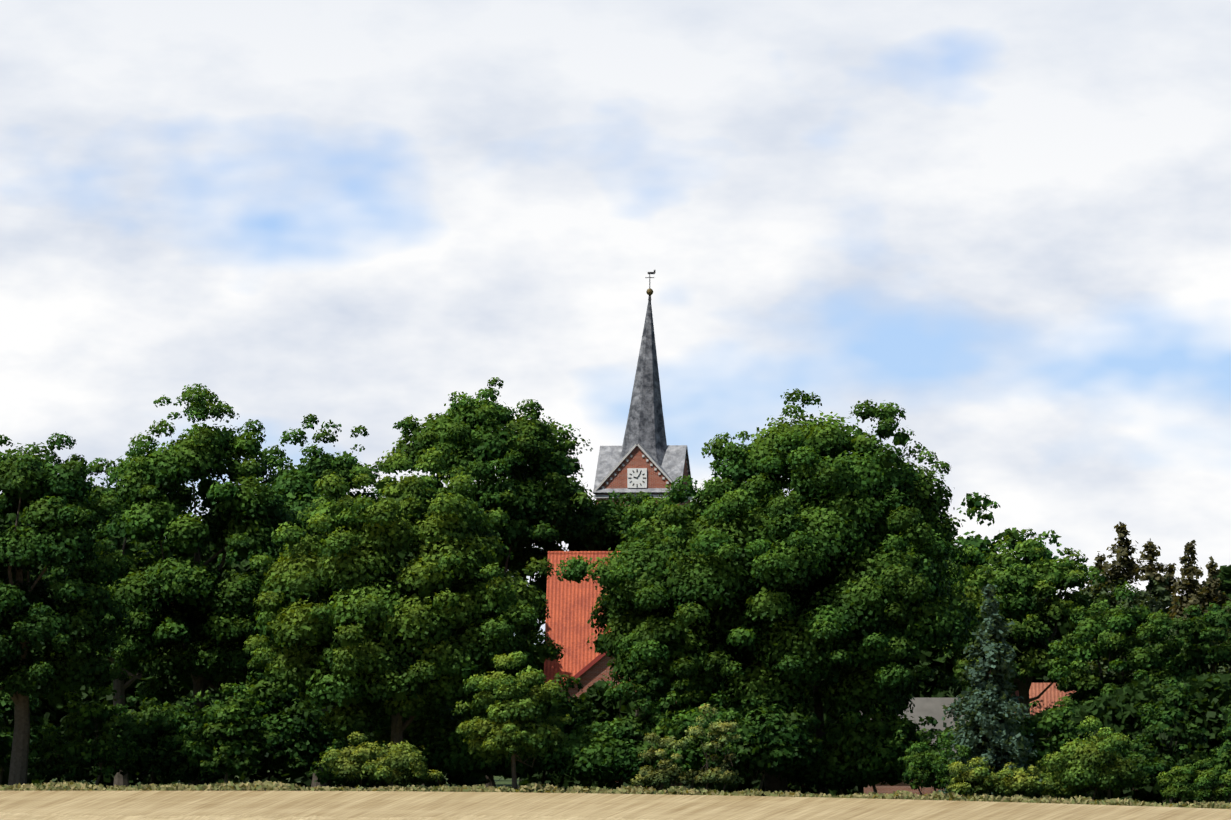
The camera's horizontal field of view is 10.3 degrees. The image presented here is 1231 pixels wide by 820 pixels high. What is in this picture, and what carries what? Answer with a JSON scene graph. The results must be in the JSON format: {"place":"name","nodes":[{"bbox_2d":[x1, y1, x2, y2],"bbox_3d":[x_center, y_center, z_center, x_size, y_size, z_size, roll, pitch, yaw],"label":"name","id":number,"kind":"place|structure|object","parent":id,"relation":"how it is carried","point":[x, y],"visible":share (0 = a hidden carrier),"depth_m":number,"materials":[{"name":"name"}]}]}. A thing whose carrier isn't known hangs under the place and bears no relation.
{"place":"outdoors","nodes":[
{"label":"outdoors","id":0,"kind":"place"},
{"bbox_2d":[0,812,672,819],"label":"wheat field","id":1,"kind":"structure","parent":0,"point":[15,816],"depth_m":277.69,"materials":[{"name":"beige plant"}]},
{"bbox_2d":[39,770,792,796],"bbox_3d":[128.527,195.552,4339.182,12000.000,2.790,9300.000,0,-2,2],"label":"ground","id":2,"kind":"structure","parent":0,"point":[501,782],"depth_m":495.58,"materials":[{"name":"green plant"}]},
{"bbox_2d":[0,710,13,767],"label":"bush","id":3,"kind":"object","parent":2,"relation":"on","point":[3,755],"visible":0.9,"depth_m":396.11,"materials":[{"name":"green plant"}]},
{"bbox_2d":[0,683,55,784],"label":"bush","id":4,"kind":"object","parent":2,"relation":"on","point":[6,705],"visible":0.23,"depth_m":402.81,"materials":[{"name":"green plant"}]},
{"bbox_2d":[28,726,90,786],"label":"bush","id":5,"kind":"object","parent":2,"relation":"on","point":[51,767],"visible":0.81,"depth_m":395.81,"materials":[{"name":"green plant"}]},
{"bbox_2d":[0,433,133,790],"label":"oak tree","id":6,"kind":"object","parent":2,"relation":"on","point":[40,493],"visible":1,"depth_m":390.35,"materials":[{"name":"green plant"}]},
{"bbox_2d":[57,674,138,789],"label":"bush","id":7,"kind":"object","parent":2,"relation":"on","point":[86,725],"visible":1,"depth_m":393.72,"materials":[{"name":"green plant"}]},
{"bbox_2d":[38,458,191,786],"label":"oak tree","id":8,"kind":"object","parent":2,"relation":"on","point":[54,573],"visible":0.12,"depth_m":421.94,"materials":[{"name":"green plant"}]},
{"bbox_2d":[88,696,197,783],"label":"bush","id":9,"kind":"object","parent":2,"relation":"on","point":[144,731],"visible":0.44,"depth_m":400.30,"materials":[{"name":"green plant"}]},
{"bbox_2d":[144,722,236,784],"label":"bush","id":10,"kind":"object","parent":2,"relation":"on","point":[183,771],"visible":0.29,"depth_m":399.20,"materials":[{"name":"green plant"}]},
{"bbox_2d":[89,383,317,790],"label":"oak tree","id":11,"kind":"object","parent":2,"relation":"on","point":[200,607],"visible":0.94,"depth_m":403.69,"materials":[{"name":"green plant"}]},
{"bbox_2d":[173,683,281,784],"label":"bush","id":12,"kind":"object","parent":2,"relation":"on","point":[238,748],"visible":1,"depth_m":393.13,"materials":[{"name":"green plant"}]},
{"bbox_2d":[0,487,497,790],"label":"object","id":13,"kind":"object","parent":2,"relation":"on","point":[50,715],"visible":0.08,"depth_m":433.62,"materials":[{"name":"green plant"}]},
{"bbox_2d":[202,668,343,780],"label":"bush","id":14,"kind":"object","parent":2,"relation":"on","point":[301,746],"visible":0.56,"depth_m":401.28,"materials":[{"name":"green plant"}]},
{"bbox_2d":[217,413,403,789],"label":"oak tree","id":15,"kind":"object","parent":2,"relation":"on","point":[295,487],"visible":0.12,"depth_m":422.42,"materials":[{"name":"green plant"}]},
{"bbox_2d":[307,738,381,786],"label":"bush","id":16,"kind":"object","parent":2,"relation":"on","point":[324,776],"visible":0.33,"depth_m":395.86,"materials":[{"name":"green plant"}]},
{"bbox_2d":[318,732,385,786],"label":"bush","id":17,"kind":"object","parent":2,"relation":"on","point":[337,764],"visible":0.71,"depth_m":383.65,"materials":[{"name":"green plant"}]},
{"bbox_2d":[361,741,389,786],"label":"bush","id":18,"kind":"object","parent":2,"relation":"on","point":[369,783],"visible":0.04,"depth_m":398.04,"materials":[{"name":"green plant"}]},
{"bbox_2d":[375,711,409,786],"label":"bush","id":19,"kind":"object","parent":2,"relation":"on","point":[377,718],"visible":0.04,"depth_m":397.71,"materials":[{"name":"green plant"}]},
{"bbox_2d":[346,740,443,786],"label":"bush","id":20,"kind":"object","parent":2,"relation":"on","point":[401,765],"visible":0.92,"depth_m":382.80,"materials":[{"name":"green plant"}]},
{"bbox_2d":[242,447,565,785],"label":"oak tree","id":21,"kind":"object","parent":2,"relation":"on","point":[412,657],"visible":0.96,"depth_m":388.39,"materials":[{"name":"green plant"}]},
{"bbox_2d":[161,785,656,790],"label":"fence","id":22,"kind":"object","parent":2,"relation":"on","point":[377,787],"visible":0.06,"depth_m":384.07,"materials":[{"name":"brown wood"}]},
{"bbox_2d":[354,703,495,789],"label":"bush","id":23,"kind":"object","parent":2,"relation":"on","point":[421,732],"visible":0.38,"depth_m":394.13,"materials":[{"name":"green plant"}]},
{"bbox_2d":[370,377,600,786],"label":"oak tree","id":24,"kind":"object","parent":2,"relation":"on","point":[537,494],"visible":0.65,"depth_m":448.52,"materials":[{"name":"green plant"}]},
{"bbox_2d":[429,717,553,785],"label":"bush","id":25,"kind":"object","parent":2,"relation":"on","point":[461,759],"visible":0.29,"depth_m":391.42,"materials":[{"name":"green plant"}]},
{"bbox_2d":[451,651,573,791],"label":"young tree","id":26,"kind":"object","parent":2,"relation":"on","point":[511,724],"visible":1,"depth_m":382.20,"materials":[{"name":"green plant"}]},
{"bbox_2d":[500,539,561,788],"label":"tree","id":27,"kind":"object","parent":2,"relation":"on","point":[540,582],"visible":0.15,"depth_m":456.29,"materials":[{"name":"green plant"}]},
{"bbox_2d":[518,578,545,782],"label":"tree","id":28,"kind":"object","parent":2,"relation":"on","point":[541,665],"depth_m":461.77,"materials":[{"name":"green plant"}]},
{"bbox_2d":[527,672,595,786],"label":"tree","id":29,"kind":"object","parent":2,"relation":"on","point":[563,706],"visible":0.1,"depth_m":398.12,"materials":[{"name":"green plant"}]},
{"bbox_2d":[567,506,595,550],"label":"tree","id":30,"kind":"object","parent":2,"relation":"on","point":[574,546],"visible":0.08,"depth_m":453.89,"materials":[{"name":"green plant"}]},
{"bbox_2d":[519,680,670,793],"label":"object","id":31,"kind":"object","parent":2,"relation":"on","point":[597,698],"visible":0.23,"depth_m":407.92,"materials":[{"name":"green plant"}]},
{"bbox_2d":[539,718,688,788],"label":"bush","id":32,"kind":"object","parent":2,"relation":"on","point":[581,754],"visible":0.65,"depth_m":389.38,"materials":[{"name":"green plant"}]},
{"bbox_2d":[550,490,687,550],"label":"tree","id":33,"kind":"object","parent":2,"relation":"on","point":[606,516],"visible":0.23,"depth_m":453.57,"materials":[{"name":"green plant"}]},
{"bbox_2d":[593,660,669,786],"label":"oak tree","id":34,"kind":"object","parent":2,"relation":"on","point":[632,727],"visible":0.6,"depth_m":389.99,"materials":[{"name":"green plant"}]},
{"bbox_2d":[630,732,691,789],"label":"bush","id":35,"kind":"object","parent":2,"relation":"on","point":[663,773],"visible":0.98,"depth_m":382.55,"materials":[{"name":"green plant"}]},
{"bbox_2d":[631,689,741,788],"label":"bush","id":36,"kind":"object","parent":2,"relation":"on","point":[676,725],"visible":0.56,"depth_m":388.75,"materials":[{"name":"green plant"}]},
{"bbox_2d":[544,554,858,794],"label":"church nave","id":37,"kind":"structure","parent":2,"relation":"on","point":[569,628],"depth_m":440.11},
{"bbox_2d":[548,551,620,553],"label":"roof ridge","id":38,"kind":"structure","parent":37,"relation":"on","point":[578,552],"depth_m":443.67,"materials":[{"name":"red tile"}]},
{"bbox_2d":[561,650,657,789],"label":"church porch","id":39,"kind":"object","parent":37,"relation":"attached to","point":[597,668],"visible":0.08,"depth_m":432.91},
{"bbox_2d":[682,703,724,788],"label":"bush","id":40,"kind":"object","parent":2,"relation":"on","point":[699,777],"visible":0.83,"depth_m":382.86,"materials":[{"name":"green plant"}]},
{"bbox_2d":[706,719,741,790],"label":"bush","id":41,"kind":"object","parent":2,"relation":"on","point":[727,776],"visible":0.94,"depth_m":382.76,"materials":[{"name":"green plant"}]},
{"bbox_2d":[709,691,824,795],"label":"bush","id":42,"kind":"object","parent":2,"relation":"on","point":[772,742],"visible":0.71,"depth_m":389.22,"materials":[{"name":"green plant"}]},
{"bbox_2d":[555,471,981,796],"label":"oak tree","id":43,"kind":"object","parent":2,"relation":"on","point":[706,610],"visible":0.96,"depth_m":392.07,"materials":[{"name":"green plant"}]},
{"bbox_2d":[681,555,983,796],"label":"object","id":44,"kind":"object","parent":2,"relation":"on","point":[926,689],"visible":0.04,"depth_m":431.80,"materials":[{"name":"green plant"}]},
{"bbox_2d":[809,697,936,792],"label":"bush","id":45,"kind":"object","parent":2,"relation":"on","point":[866,748],"visible":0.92,"depth_m":392.28,"materials":[{"name":"green plant"}]},
{"bbox_2d":[860,698,968,799],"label":"house","id":46,"kind":"structure","parent":2,"relation":"on","point":[928,707],"depth_m":429.16,"materials":[{"name":"brick"}]},
{"bbox_2d":[903,741,933,794],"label":"bush","id":47,"kind":"object","parent":2,"relation":"on","point":[924,774],"visible":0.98,"depth_m":385.08,"materials":[{"name":"green plant"}]},
{"bbox_2d":[894,716,964,792],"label":"bush","id":48,"kind":"object","parent":2,"relation":"on","point":[934,748],"visible":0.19,"depth_m":390.23,"materials":[{"name":"green plant"}]},
{"bbox_2d":[923,755,952,792],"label":"bush","id":49,"kind":"object","parent":2,"relation":"on","point":[937,785],"visible":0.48,"depth_m":385.24,"materials":[{"name":"green plant"}]},
{"bbox_2d":[928,738,971,791],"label":"bush","id":50,"kind":"object","parent":2,"relation":"on","point":[945,779],"visible":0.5,"depth_m":383.82,"materials":[{"name":"green plant"}]},
{"bbox_2d":[949,553,960,564],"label":"tree","id":51,"kind":"object","parent":2,"relation":"on","point":[951,558],"depth_m":468.86,"materials":[{"name":"green plant"}]},
{"bbox_2d":[945,757,1002,800],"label":"bush","id":52,"kind":"object","parent":2,"relation":"on","point":[966,779],"visible":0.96,"depth_m":381.79,"materials":[{"name":"green plant"}]},
{"bbox_2d":[938,584,1046,801],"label":"blue spruce tree","id":53,"kind":"object","parent":2,"relation":"on","point":[993,736],"visible":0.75,"depth_m":385.02,"materials":[{"name":"green plant"}]},
{"bbox_2d":[949,492,1060,593],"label":"tree","id":54,"kind":"object","parent":2,"relation":"on","point":[977,541],"visible":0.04,"depth_m":471.87,"materials":[{"name":"green plant"}]},
{"bbox_2d":[986,762,1054,796],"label":"bush","id":55,"kind":"object","parent":2,"relation":"on","point":[1014,781],"visible":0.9,"depth_m":382.08,"materials":[{"name":"green plant"}]},
{"bbox_2d":[935,528,1109,715],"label":"tree","id":56,"kind":"object","parent":2,"relation":"on","point":[1016,578],"visible":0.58,"depth_m":424.69,"materials":[{"name":"green plant"}]},
{"bbox_2d":[1009,697,1095,802],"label":"bush","id":57,"kind":"object","parent":2,"relation":"on","point":[1058,729],"visible":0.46,"depth_m":398.93,"materials":[{"name":"green plant"}]},
{"bbox_2d":[1026,758,1093,799],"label":"bush","id":58,"kind":"object","parent":2,"relation":"on","point":[1072,790],"visible":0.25,"depth_m":383.83,"materials":[{"name":"green plant"}]},
{"bbox_2d":[1007,683,1136,790],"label":"house","id":59,"kind":"structure","parent":2,"relation":"on","point":[1050,696],"depth_m":433.63,"materials":[{"name":"tile"}]},
{"bbox_2d":[1079,551,1109,674],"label":"conifer tree","id":60,"kind":"object","parent":2,"relation":"on","point":[1089,591],"depth_m":438.39,"materials":[{"name":"green plant"}]},
{"bbox_2d":[1042,715,1149,800],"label":"bush","id":61,"kind":"object","parent":2,"relation":"on","point":[1095,763],"visible":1,"depth_m":383.07,"materials":[{"name":"green plant"}]},
{"bbox_2d":[966,672,1230,805],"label":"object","id":62,"kind":"object","parent":2,"relation":"on","point":[1118,711],"visible":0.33,"depth_m":406.61,"materials":[{"name":"green plant"}]},
{"bbox_2d":[1063,737,1166,798],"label":"bush","id":63,"kind":"object","parent":2,"relation":"on","point":[1146,767],"visible":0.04,"depth_m":393.77,"materials":[{"name":"green plant"}]},
{"bbox_2d":[1045,581,1193,708],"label":"tree","id":64,"kind":"object","parent":2,"relation":"on","point":[1084,685],"visible":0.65,"depth_m":411.05,"materials":[{"name":"green plant"}]},
{"bbox_2d":[1088,521,1158,800],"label":"conifer tree","id":65,"kind":"object","parent":2,"relation":"on","point":[1119,573],"visible":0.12,"depth_m":434.36,"materials":[{"name":"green plant"}]},
{"bbox_2d":[1031,565,1230,682],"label":"tree","id":66,"kind":"object","parent":2,"relation":"on","point":[1224,576],"visible":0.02,"depth_m":439.99,"materials":[{"name":"green plant"}]},
{"bbox_2d":[1117,538,1171,665],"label":"conifer tree","id":67,"kind":"object","parent":2,"relation":"on","point":[1155,589],"visible":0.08,"depth_m":437.33,"materials":[{"name":"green plant"}]},
{"bbox_2d":[1143,563,1182,801],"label":"conifer tree","id":68,"kind":"object","parent":2,"relation":"on","point":[1170,571],"visible":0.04,"depth_m":440.30,"materials":[{"name":"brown plant"}]},
{"bbox_2d":[1135,677,1214,802],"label":"bush","id":69,"kind":"object","parent":2,"relation":"on","point":[1167,757],"visible":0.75,"depth_m":400.40,"materials":[{"name":"green plant"}]},
{"bbox_2d":[1155,764,1199,803],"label":"bush","id":70,"kind":"object","parent":2,"relation":"on","point":[1178,783],"visible":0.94,"depth_m":384.39,"materials":[{"name":"green plant"}]},
{"bbox_2d":[1135,601,1230,681],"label":"tree","id":71,"kind":"object","parent":2,"relation":"on","point":[1197,633],"visible":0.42,"depth_m":412.76,"materials":[{"name":"green plant"}]},
{"bbox_2d":[1146,540,1220,801],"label":"conifer tree","id":72,"kind":"object","parent":2,"relation":"on","point":[1189,584],"visible":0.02,"depth_m":434.22,"materials":[{"name":"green plant"}]},
{"bbox_2d":[1185,758,1230,801],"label":"bush","id":73,"kind":"object","parent":2,"relation":"on","point":[1209,789],"visible":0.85,"depth_m":384.53,"materials":[{"name":"green plant"}]},
{"bbox_2d":[1193,744,1230,803],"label":"bush","id":74,"kind":"object","parent":2,"relation":"on","point":[1217,765],"visible":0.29,"depth_m":401.41,"materials":[{"name":"green plant"}]},
{"bbox_2d":[1198,556,1230,673],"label":"conifer tree","id":75,"kind":"object","parent":2,"relation":"on","point":[1211,593],"visible":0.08,"depth_m":437.14,"materials":[{"name":"green plant"}]},
{"bbox_2d":[1209,605,1230,674],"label":"conifer tree","id":76,"kind":"object","parent":2,"relation":"on","point":[1224,669],"depth_m":431.71,"materials":[{"name":"green plant"}]},
{"bbox_2d":[1214,704,1230,769],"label":"bush","id":77,"kind":"object","parent":2,"relation":"on","point":[1224,756],"visible":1,"depth_m":391.57,"materials":[{"name":"green plant"}]},
{"bbox_2d":[1219,769,1230,794],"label":"bush","id":78,"kind":"object","parent":2,"relation":"on","point":[1227,791],"visible":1,"depth_m":383.50,"materials":[{"name":"green plant"}]},
{"bbox_2d":[0,791,1230,819],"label":"wheat field","id":79,"kind":"structure","parent":0,"point":[357,804],"depth_m":336.43,"materials":[{"name":"beige plant"}]},
{"bbox_2d":[0,780,1230,808],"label":"verge grass","id":80,"kind":"structure","parent":0,"point":[71,785],"depth_m":380.80,"materials":[{"name":"green plant"}]},
{"bbox_2d":[0,0,1230,643],"label":"sky","id":81,"kind":"structure","parent":0,"point":[1005,225],"materials":[{"name":"white"}]},
{"bbox_2d":[592,270,692,505],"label":"church tower","id":82,"kind":"structure","parent":0,"point":[644,457],"depth_m":460.84,"materials":[{"name":"brick"}]},
{"bbox_2d":[686,388,958,794],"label":"tree","id":83,"kind":"object","parent":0,"point":[821,450],"visible":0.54,"depth_m":396.04,"materials":[{"name":"green plant"}]}
]}

